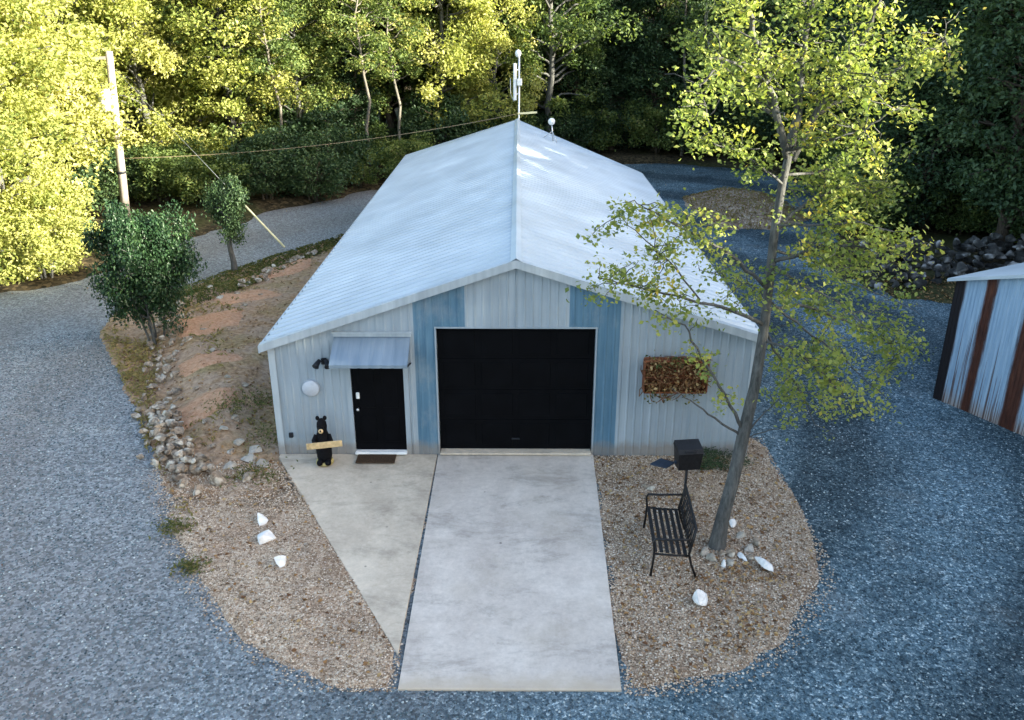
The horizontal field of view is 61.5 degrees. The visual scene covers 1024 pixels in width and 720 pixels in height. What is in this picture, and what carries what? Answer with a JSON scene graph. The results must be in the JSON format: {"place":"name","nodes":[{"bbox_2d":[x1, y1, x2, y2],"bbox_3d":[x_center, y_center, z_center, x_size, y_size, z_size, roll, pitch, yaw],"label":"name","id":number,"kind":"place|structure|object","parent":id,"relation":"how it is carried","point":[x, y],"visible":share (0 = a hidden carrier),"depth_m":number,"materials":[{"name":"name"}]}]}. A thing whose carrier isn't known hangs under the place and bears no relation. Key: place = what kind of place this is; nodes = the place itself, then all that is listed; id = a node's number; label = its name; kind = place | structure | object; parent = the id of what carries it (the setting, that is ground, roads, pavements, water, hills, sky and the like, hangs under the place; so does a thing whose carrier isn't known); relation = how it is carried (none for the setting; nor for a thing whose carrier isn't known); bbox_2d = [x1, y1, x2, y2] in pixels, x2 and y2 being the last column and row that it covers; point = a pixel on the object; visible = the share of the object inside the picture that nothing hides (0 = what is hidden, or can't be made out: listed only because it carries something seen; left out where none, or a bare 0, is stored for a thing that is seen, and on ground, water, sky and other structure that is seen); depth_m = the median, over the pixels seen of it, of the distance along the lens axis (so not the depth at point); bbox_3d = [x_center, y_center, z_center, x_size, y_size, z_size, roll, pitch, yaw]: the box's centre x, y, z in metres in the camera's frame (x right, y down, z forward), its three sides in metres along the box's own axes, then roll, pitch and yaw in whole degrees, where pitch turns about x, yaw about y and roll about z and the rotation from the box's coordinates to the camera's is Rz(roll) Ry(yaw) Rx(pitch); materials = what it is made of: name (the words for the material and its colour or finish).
{"place":"outdoors","nodes":[
{"label":"outdoors","id":0,"kind":"place"},
{"bbox_2d":[279,454,436,654],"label":"walkway","id":1,"kind":"structure","parent":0,"point":[370,518],"depth_m":14.64,"materials":[{"name":"concrete"}]},
{"bbox_2d":[306,415,342,466],"bbox_3d":[-3.492,1.493,16.104,0.660,0.976,0.423,-2,22,-5],"label":"bear statue","id":2,"kind":"object","parent":1,"relation":"on","point":[323,443],"visible":1,"depth_m":15.99,"materials":[{"name":"black wood"}]},
{"bbox_2d":[355,454,396,462],"bbox_3d":[-2.591,1.883,16.410,0.740,0.020,0.340,0,22,0],"label":"doormat","id":3,"kind":"object","parent":1,"relation":"on","point":[376,458],"visible":1,"depth_m":16.40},
{"bbox_2d":[0,100,1016,303],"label":"forest floor","id":4,"kind":"structure","parent":0,"point":[627,155],"depth_m":35.55,"materials":[{"name":"brown plant"}]},
{"bbox_2d":[0,22,59,248],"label":"sunlit tree","id":5,"kind":"object","parent":4,"relation":"on","point":[14,131],"visible":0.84,"depth_m":25.39,"materials":[{"name":"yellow plant"}]},
{"bbox_2d":[0,196,84,285],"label":"sunlit bush","id":6,"kind":"object","parent":4,"relation":"on","point":[12,268],"visible":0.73,"depth_m":26.02,"materials":[{"name":"yellow plant"}]},
{"bbox_2d":[0,0,95,220],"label":"sunlit tree","id":7,"kind":"object","parent":4,"relation":"on","point":[11,13],"visible":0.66,"depth_m":26.43,"materials":[{"name":"yellow plant"}]},
{"bbox_2d":[0,206,100,279],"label":"sunlit bush","id":8,"kind":"object","parent":4,"relation":"on","point":[54,264],"visible":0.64,"depth_m":26.33,"materials":[{"name":"yellow plant"}]},
{"bbox_2d":[0,173,100,266],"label":"sunlit bush","id":9,"kind":"object","parent":4,"relation":"on","point":[62,193],"visible":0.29,"depth_m":27.66,"materials":[{"name":"yellow plant"}]},
{"bbox_2d":[0,0,150,203],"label":"sunlit tree","id":10,"kind":"object","parent":4,"relation":"on","point":[91,111],"visible":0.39,"depth_m":30.38,"materials":[{"name":"yellow plant"}]},
{"bbox_2d":[26,130,134,212],"bbox_3d":[-17.838,-7.331,34.144,5.410,3.724,5.470,-1,22,-4],"label":"forest bush","id":11,"kind":"object","parent":4,"relation":"on","point":[92,170],"visible":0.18,"depth_m":34.06,"materials":[{"name":"green plant"}]},
{"bbox_2d":[4,0,175,195],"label":"sunlit tree","id":12,"kind":"object","parent":4,"relation":"on","point":[145,28],"visible":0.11,"depth_m":36.06,"materials":[{"name":"yellow plant"}]},
{"bbox_2d":[91,51,130,219],"bbox_3d":[-15.239,-8.212,33.159,0.777,6.969,0.570,0,22,0],"label":"utility pole","id":13,"kind":"object","parent":4,"relation":"on","point":[121,172],"visible":0.61,"depth_m":32.75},
{"bbox_2d":[78,146,159,208],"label":"forest bush","id":14,"kind":"object","parent":4,"relation":"on","point":[131,174],"visible":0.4,"depth_m":35.62,"materials":[{"name":"green plant"}]},
{"bbox_2d":[63,0,210,150],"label":"sunlit tree","id":15,"kind":"object","parent":4,"relation":"on","point":[186,123],"visible":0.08,"depth_m":40.02,"materials":[{"name":"green plant"}]},
{"bbox_2d":[56,0,220,163],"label":"sunlit tree","id":16,"kind":"object","parent":4,"relation":"on","point":[147,90],"visible":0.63,"depth_m":37.12,"materials":[{"name":"yellow plant"}]},
{"bbox_2d":[101,133,214,201],"bbox_3d":[-15.096,-8.005,36.679,4.223,2.995,4.473,7,23,17],"label":"forest bush","id":17,"kind":"object","parent":4,"relation":"on","point":[174,148],"visible":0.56,"depth_m":36.09,"materials":[{"name":"green plant"}]},
{"bbox_2d":[139,158,211,202],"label":"forest bush","id":18,"kind":"object","parent":4,"relation":"on","point":[165,190],"visible":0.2,"depth_m":36.22,"materials":[{"name":"green plant"}]},
{"bbox_2d":[154,149,260,204],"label":"forest bush","id":19,"kind":"object","parent":4,"relation":"on","point":[194,187],"visible":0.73,"depth_m":35.33,"materials":[{"name":"green plant"}]},
{"bbox_2d":[142,0,293,139],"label":"forest tree","id":20,"kind":"object","parent":4,"relation":"on","point":[236,91],"visible":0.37,"depth_m":38.75,"materials":[{"name":"green plant"}]},
{"bbox_2d":[129,0,312,181],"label":"sunlit tree","id":21,"kind":"object","parent":4,"relation":"on","point":[235,110],"visible":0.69,"depth_m":37.78,"materials":[{"name":"yellow plant"}]},
{"bbox_2d":[177,118,280,181],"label":"forest bush","id":22,"kind":"object","parent":4,"relation":"on","point":[225,133],"visible":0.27,"depth_m":40.07,"materials":[{"name":"green plant"}]},
{"bbox_2d":[145,0,314,147],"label":"sunlit tree","id":23,"kind":"object","parent":4,"relation":"on","point":[207,121],"visible":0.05,"depth_m":41.38,"materials":[{"name":"green plant"}]},
{"bbox_2d":[224,0,311,147],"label":"pale trunk tree","id":24,"kind":"object","parent":4,"relation":"on","point":[276,45],"visible":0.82,"depth_m":37.60,"materials":[{"name":"green plant"}]},
{"bbox_2d":[211,124,331,199],"bbox_3d":[-10.570,-8.538,37.520,5.031,3.258,4.835,-12,25,-27],"label":"forest bush","id":25,"kind":"object","parent":4,"relation":"on","point":[260,142],"visible":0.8,"depth_m":36.72,"materials":[{"name":"green plant"}]},
{"bbox_2d":[207,0,343,123],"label":"forest tree","id":26,"kind":"object","parent":4,"relation":"on","point":[303,82],"visible":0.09,"depth_m":43.48,"materials":[{"name":"green plant"}]},
{"bbox_2d":[242,101,311,167],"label":"forest bush","id":27,"kind":"object","parent":4,"relation":"on","point":[285,111],"visible":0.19,"depth_m":42.62,"materials":[{"name":"green plant"}]},
{"bbox_2d":[222,0,382,143],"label":"forest tree","id":28,"kind":"object","parent":4,"relation":"on","point":[314,94],"visible":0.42,"depth_m":40.86,"materials":[{"name":"green plant"}]},
{"bbox_2d":[261,128,366,201],"bbox_3d":[-8.694,-8.558,38.094,4.475,3.276,4.799,-4,23,-9],"label":"forest bush","id":29,"kind":"object","parent":4,"relation":"on","point":[320,159],"visible":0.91,"depth_m":37.49,"materials":[{"name":"green plant"}]},
{"bbox_2d":[259,100,388,184],"bbox_3d":[-8.728,-10.042,40.301,5.722,4.034,5.442,-3,22,-8],"label":"forest bush","id":30,"kind":"object","parent":4,"relation":"on","point":[318,120],"visible":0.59,"depth_m":39.50,"materials":[{"name":"green plant"}]},
{"bbox_2d":[287,0,402,125],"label":"forest tree","id":31,"kind":"object","parent":4,"relation":"on","point":[378,82],"visible":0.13,"depth_m":44.53,"materials":[{"name":"green plant"}]},
{"bbox_2d":[327,120,395,163],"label":"forest bush","id":32,"kind":"object","parent":4,"relation":"on","point":[379,130],"visible":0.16,"depth_m":43.24,"materials":[{"name":"green plant"}]},
{"bbox_2d":[328,145,397,187],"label":"forest bush","id":33,"kind":"object","parent":4,"relation":"on","point":[364,166],"visible":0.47,"depth_m":40.40,"materials":[{"name":"green plant"}]},
{"bbox_2d":[313,0,413,180],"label":"pale trunk tree","id":34,"kind":"object","parent":4,"relation":"on","point":[365,62],"visible":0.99,"depth_m":39.36,"materials":[{"name":"green plant"}]},
{"bbox_2d":[329,16,403,165],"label":"shaded tree","id":35,"kind":"object","parent":4,"relation":"on","point":[357,117],"visible":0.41,"depth_m":43.74,"materials":[{"name":"green plant"}]},
{"bbox_2d":[346,0,434,152],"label":"pale trunk tree","id":36,"kind":"object","parent":4,"relation":"on","point":[402,55],"visible":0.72,"depth_m":41.42,"materials":[{"name":"green plant"}]},
{"bbox_2d":[334,0,450,158],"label":"forest tree","id":37,"kind":"object","parent":4,"relation":"on","point":[386,101],"visible":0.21,"depth_m":45.29,"materials":[{"name":"green plant"}]},
{"bbox_2d":[373,130,438,175],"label":"forest bush","id":38,"kind":"object","parent":4,"relation":"on","point":[404,145],"visible":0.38,"depth_m":41.49,"materials":[{"name":"green plant"}]},
{"bbox_2d":[376,0,468,106],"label":"forest tree","id":39,"kind":"object","parent":4,"relation":"on","point":[423,66],"visible":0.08,"depth_m":47.51,"materials":[{"name":"green plant"}]},
{"bbox_2d":[403,0,465,142],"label":"pale trunk tree","id":40,"kind":"object","parent":4,"relation":"on","point":[444,14],"visible":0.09,"depth_m":45.63,"materials":[{"name":"green plant"}]},
{"bbox_2d":[388,84,498,151],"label":"forest bush","id":41,"kind":"object","parent":4,"relation":"on","point":[452,112],"visible":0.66,"depth_m":43.94,"materials":[{"name":"green plant"}]},
{"bbox_2d":[371,0,516,142],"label":"forest tree","id":42,"kind":"object","parent":4,"relation":"on","point":[450,58],"visible":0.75,"depth_m":42.70,"materials":[{"name":"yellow plant"}]},
{"bbox_2d":[102,186,804,515],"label":"grass","id":43,"kind":"structure","parent":4,"relation":"on","point":[326,245],"depth_m":24.86,"materials":[{"name":"green plant"}]},
{"bbox_2d":[1,167,955,688],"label":"fallen leaves","id":44,"kind":"object","parent":4,"relation":"on","point":[769,577],"visible":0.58,"depth_m":13.91,"materials":[{"name":"brown plant"}]},
{"bbox_2d":[434,0,545,87],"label":"forest tree","id":45,"kind":"object","parent":4,"relation":"on","point":[499,70],"visible":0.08,"depth_m":47.18,"materials":[{"name":"green plant"}]},
{"bbox_2d":[443,0,547,130],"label":"forest tree","id":46,"kind":"object","parent":4,"relation":"on","point":[506,44],"visible":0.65,"depth_m":44.05,"materials":[{"name":"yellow plant"}]},
{"bbox_2d":[458,108,544,132],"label":"forest bush","id":47,"kind":"object","parent":4,"relation":"on","point":[527,119],"visible":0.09,"depth_m":45.41,"materials":[{"name":"green plant"}]},
{"bbox_2d":[490,0,647,133],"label":"forest tree","id":48,"kind":"object","parent":4,"relation":"on","point":[561,28],"visible":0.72,"depth_m":45.34,"materials":[{"name":"green plant"}]},
{"bbox_2d":[531,96,610,147],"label":"forest bush","id":49,"kind":"object","parent":4,"relation":"on","point":[543,116],"visible":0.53,"depth_m":47.62,"materials":[{"name":"green plant"}]},
{"bbox_2d":[526,0,638,142],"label":"shaded tree","id":50,"kind":"object","parent":4,"relation":"on","point":[572,81],"visible":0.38,"depth_m":47.39,"materials":[{"name":"green plant"}]},
{"bbox_2d":[562,98,634,151],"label":"forest bush","id":51,"kind":"object","parent":4,"relation":"on","point":[613,141],"visible":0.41,"depth_m":48.95,"materials":[{"name":"green plant"}]},
{"bbox_2d":[560,0,658,150],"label":"shaded tree","id":52,"kind":"object","parent":4,"relation":"on","point":[628,48],"visible":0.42,"depth_m":48.51,"materials":[{"name":"green plant"}]},
{"bbox_2d":[591,0,680,141],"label":"shaded tree","id":53,"kind":"object","parent":4,"relation":"on","point":[639,16],"visible":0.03,"depth_m":49.48,"materials":[{"name":"green plant"}]},
{"bbox_2d":[612,97,686,153],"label":"forest bush","id":54,"kind":"object","parent":4,"relation":"on","point":[641,128],"visible":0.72,"depth_m":48.64,"materials":[{"name":"green plant"}]},
{"bbox_2d":[611,0,723,150],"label":"shaded tree","id":55,"kind":"object","parent":4,"relation":"on","point":[654,70],"visible":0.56,"depth_m":47.52,"materials":[{"name":"green plant"}]},
{"bbox_2d":[632,0,738,149],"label":"shaded tree","id":56,"kind":"object","parent":4,"relation":"on","point":[680,64],"visible":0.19,"depth_m":48.51,"materials":[{"name":"green plant"}]},
{"bbox_2d":[652,0,727,155],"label":"pale trunk tree","id":57,"kind":"object","parent":4,"relation":"on","point":[699,11],"visible":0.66,"depth_m":46.46,"materials":[{"name":"green plant"}]},
{"bbox_2d":[655,102,742,155],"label":"forest bush","id":58,"kind":"object","parent":4,"relation":"on","point":[717,112],"visible":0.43,"depth_m":47.73,"materials":[{"name":"green plant"}]},
{"bbox_2d":[700,0,786,160],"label":"shaded tree","id":59,"kind":"object","parent":4,"relation":"on","point":[728,108],"visible":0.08,"depth_m":47.95,"materials":[{"name":"green plant"}]},
{"bbox_2d":[684,189,806,229],"bbox_3d":[10.026,-6.636,36.999,6.400,0.643,9.400,0,22,0],"label":"leafy mound","id":60,"kind":"object","parent":4,"relation":"on","point":[755,218],"visible":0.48,"depth_m":35.68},
{"bbox_2d":[727,105,804,160],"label":"forest bush","id":61,"kind":"object","parent":4,"relation":"on","point":[762,145],"visible":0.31,"depth_m":47.00,"materials":[{"name":"green plant"}]},
{"bbox_2d":[722,0,841,162],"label":"shaded tree","id":62,"kind":"object","parent":4,"relation":"on","point":[769,6],"visible":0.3,"depth_m":44.54,"materials":[{"name":"green plant"}]},
{"bbox_2d":[776,113,832,168],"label":"forest bush","id":63,"kind":"object","parent":4,"relation":"on","point":[804,152],"visible":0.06,"depth_m":43.42,"materials":[{"name":"green plant"}]},
{"bbox_2d":[797,144,924,213],"bbox_3d":[13.883,-7.038,34.073,5.045,3.231,4.645,6,23,15],"label":"forest bush","id":64,"kind":"object","parent":4,"relation":"on","point":[833,152],"visible":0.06,"depth_m":33.40,"materials":[{"name":"green plant"}]},
{"bbox_2d":[806,0,934,151],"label":"shaded tree","id":65,"kind":"object","parent":4,"relation":"on","point":[828,27],"visible":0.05,"depth_m":38.78,"materials":[{"name":"green plant"}]},
{"bbox_2d":[824,166,943,230],"bbox_3d":[13.666,-5.874,31.903,4.021,2.540,3.618,2,22,5],"label":"forest bush","id":66,"kind":"object","parent":4,"relation":"on","point":[911,182],"visible":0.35,"depth_m":31.33,"materials":[{"name":"green plant"}]},
{"bbox_2d":[812,0,1023,231],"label":"shaded tree","id":67,"kind":"object","parent":4,"relation":"on","point":[924,9],"visible":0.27,"depth_m":30.54,"materials":[{"name":"green plant"}]},
{"bbox_2d":[820,0,1018,211],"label":"shaded tree","id":68,"kind":"object","parent":4,"relation":"on","point":[878,49],"visible":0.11,"depth_m":33.32,"materials":[{"name":"green plant"}]},
{"bbox_2d":[907,0,1023,253],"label":"shaded tree","id":69,"kind":"object","parent":4,"relation":"on","point":[1000,190],"visible":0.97,"depth_m":27.20,"materials":[{"name":"green plant"}]},
{"bbox_2d":[908,1,1023,168],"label":"shaded tree","id":70,"kind":"object","parent":4,"relation":"on","point":[998,67],"visible":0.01,"depth_m":31.42,"materials":[{"name":"green plant"}]},
{"bbox_2d":[930,17,1023,238],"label":"shaded tree","id":71,"kind":"object","parent":4,"relation":"on","point":[1006,124],"visible":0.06,"depth_m":29.71,"materials":[{"name":"green plant"}]},
{"bbox_2d":[950,187,1023,242],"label":"forest bush","id":72,"kind":"object","parent":4,"relation":"on","point":[982,215],"visible":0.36,"depth_m":30.48,"materials":[{"name":"green plant"}]},
{"bbox_2d":[398,454,621,691],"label":"driveway","id":73,"kind":"structure","parent":0,"point":[512,592],"depth_m":12.90,"materials":[{"name":"concrete"}]},
{"bbox_2d":[0,163,1023,719],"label":"gravel road","id":74,"kind":"structure","parent":0,"point":[48,313],"depth_m":13.68,"materials":[{"name":"grey gravel"}]},
{"bbox_2d":[99,236,342,496],"bbox_3d":[-8.044,-2.339,26.598,7.700,0.510,24.640,0,22,0],"label":"planting bed","id":75,"kind":"object","parent":74,"relation":"on","point":[214,378],"visible":0.25,"depth_m":19.84,"materials":[{"name":"soil"}]},
{"bbox_2d":[78,194,207,344],"bbox_3d":[-9.011,-2.106,21.489,3.124,3.897,2.795,-20,30,-40],"label":"round shrub","id":76,"kind":"object","parent":75,"relation":"on","point":[148,288],"visible":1,"depth_m":20.83,"materials":[{"name":"green plant"}]},
{"bbox_2d":[130,300,211,481],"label":"stone wall","id":77,"kind":"structure","parent":75,"relation":"on","point":[166,368],"depth_m":19.78,"materials":[{"name":"grey stone"}]},
{"bbox_2d":[144,399,216,484],"bbox_3d":[-6.651,1.536,16.924,0.866,0.442,3.551,-13,26,-29],"label":"stone pile","id":78,"kind":"object","parent":75,"relation":"on","point":[173,422],"visible":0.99,"depth_m":16.63,"materials":[{"name":"grey stone"}]},
{"bbox_2d":[170,308,243,337],"bbox_3d":[-8.071,-0.790,22.664,2.700,0.600,3.060,0,22,0],"label":"clay patch","id":79,"kind":"object","parent":75,"relation":"on","point":[221,319],"visible":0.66,"depth_m":22.45,"materials":[{"name":"brown soil"}]},
{"bbox_2d":[177,387,237,428],"bbox_3d":[-6.477,1.046,18.244,2.520,0.586,2.340,0,22,0],"label":"clay patch","id":80,"kind":"object","parent":75,"relation":"on","point":[189,410],"visible":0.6,"depth_m":18.22,"materials":[{"name":"brown soil"}]},
{"bbox_2d":[178,350,241,376],"bbox_3d":[-7.097,0.209,20.332,2.430,0.545,1.980,0,22,0],"label":"clay patch","id":81,"kind":"object","parent":75,"relation":"on","point":[194,362],"visible":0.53,"depth_m":20.21,"materials":[{"name":"brown soil"}]},
{"bbox_2d":[147,276,297,577],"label":"weeds","id":82,"kind":"object","parent":75,"relation":"on","point":[188,563],"visible":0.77,"depth_m":15.86,"materials":[{"name":"green plant"}]},
{"bbox_2d":[196,172,252,270],"bbox_3d":[-9.238,-4.333,27.668,2.162,3.363,1.518,15,27,32],"label":"thin tree","id":83,"kind":"object","parent":75,"relation":"on","point":[231,195],"visible":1,"depth_m":27.16,"materials":[{"name":"green plant"}]},
{"bbox_2d":[196,471,289,502],"bbox_3d":[-4.884,2.335,15.690,1.890,0.320,1.890,0,22,0],"label":"clay patch","id":84,"kind":"object","parent":75,"relation":"on","point":[234,491],"visible":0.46,"depth_m":15.40,"materials":[{"name":"soil"}]},
{"bbox_2d":[212,289,282,304],"bbox_3d":[-7.609,-1.751,24.710,2.880,0.224,2.430,0,22,0],"label":"clay patch","id":85,"kind":"object","parent":75,"relation":"on","point":[251,295],"visible":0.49,"depth_m":24.62,"materials":[{"name":"soil"}]},
{"bbox_2d":[234,258,310,281],"bbox_3d":[-7.723,-2.628,27.223,3.330,0.568,3.960,0,22,0],"label":"clay patch","id":86,"kind":"object","parent":75,"relation":"on","point":[299,266],"visible":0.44,"depth_m":27.13,"materials":[{"name":"soil"}]},
{"bbox_2d":[238,249,317,286],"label":"stone wall","id":87,"kind":"structure","parent":75,"relation":"on","point":[268,270],"depth_m":26.72,"materials":[{"name":"stone"}]},
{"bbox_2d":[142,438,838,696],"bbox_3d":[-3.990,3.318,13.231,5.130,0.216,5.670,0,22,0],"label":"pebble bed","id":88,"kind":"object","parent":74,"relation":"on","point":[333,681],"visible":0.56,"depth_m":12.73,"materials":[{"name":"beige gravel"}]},
{"bbox_2d":[209,470,227,485],"bbox_3d":[-5.330,2.151,15.615,0.288,0.336,0.304,14,26,30],"label":"rock","id":89,"kind":"object","parent":88,"relation":"on","point":[217,477],"visible":0.98,"depth_m":15.54,"materials":[{"name":"stone"}]},
{"bbox_2d":[258,118,758,455],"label":"metal garage","id":90,"kind":"structure","parent":74,"relation":"on","point":[470,254],"depth_m":16.36,"materials":[{"name":"white metal"}]},
{"bbox_2d":[351,368,406,449],"bbox_3d":[-2.519,0.862,16.268,0.960,1.930,0.164,0,22,0],"label":"entry door","id":91,"kind":"structure","parent":90,"relation":"in","point":[378,394],"depth_m":16.33,"materials":[{"name":"black paint"}]},
{"bbox_2d":[437,329,594,448],"bbox_3d":[0.072,0.550,16.253,2.900,2.515,0.075,0,22,0],"label":"garage door","id":92,"kind":"structure","parent":90,"relation":"in","point":[499,388],"depth_m":16.23,"materials":[{"name":"black paint"}]},
{"bbox_2d":[510,50,536,118],"bbox_3d":[0.462,-8.987,34.533,1.073,6.544,0.280,0,22,0],"label":"antenna mast","id":93,"kind":"object","parent":90,"relation":"on","point":[517,82],"visible":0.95,"depth_m":33.69,"materials":[{"name":"metal"}]},
{"bbox_2d":[639,350,711,404],"bbox_3d":[3.010,0.308,15.792,1.281,1.061,0.323,0,22,0],"label":"wall planter","id":94,"kind":"object","parent":90,"relation":"attached to","point":[664,375],"visible":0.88,"depth_m":15.79,"materials":[{"name":"metal"}]},
{"bbox_2d":[594,438,818,686],"bbox_3d":[3.426,3.010,13.962,4.050,0.155,7.560,0,22,0],"label":"pebble bed","id":95,"kind":"object","parent":74,"relation":"on","point":[682,643],"visible":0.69,"depth_m":13.14,"materials":[{"name":"beige gravel"}]},
{"bbox_2d":[643,484,697,577],"bbox_3d":[2.488,2.652,13.520,0.718,0.869,1.328,1,22,3],"label":"park bench","id":96,"kind":"object","parent":95,"relation":"on","point":[682,514],"visible":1,"depth_m":13.42,"materials":[{"name":"black metal"}]},
{"bbox_2d":[650,439,703,495],"bbox_3d":[2.836,2.060,15.049,0.894,1.310,0.386,-2,22,-6],"label":"pedestal grill","id":97,"kind":"object","parent":95,"relation":"on","point":[688,454],"visible":0.95,"depth_m":14.84,"materials":[{"name":"black metal"}]},
{"bbox_2d":[699,446,756,472],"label":"dark plant","id":98,"kind":"object","parent":95,"relation":"on","point":[708,461],"visible":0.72,"depth_m":16.17,"materials":[{"name":"green plant"}]},
{"bbox_2d":[565,0,986,551],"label":"maple tree","id":99,"kind":"object","parent":95,"relation":"on","point":[790,148],"visible":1,"depth_m":11.87,"materials":[{"name":"green plant"}]},
{"bbox_2d":[933,263,1023,435],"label":"rusty shed","id":100,"kind":"structure","parent":74,"relation":"on","point":[980,374],"depth_m":17.78,"materials":[{"name":"silver metal"}]},
{"bbox_3d":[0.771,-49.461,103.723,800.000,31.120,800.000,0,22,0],"label":"ground","id":101,"kind":"structure","parent":0,"visible":0},
{"bbox_2d":[852,233,1023,290],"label":"stone wall","id":102,"kind":"structure","parent":101,"relation":"on","point":[996,246],"depth_m":26.85,"materials":[{"name":"grey stone"}]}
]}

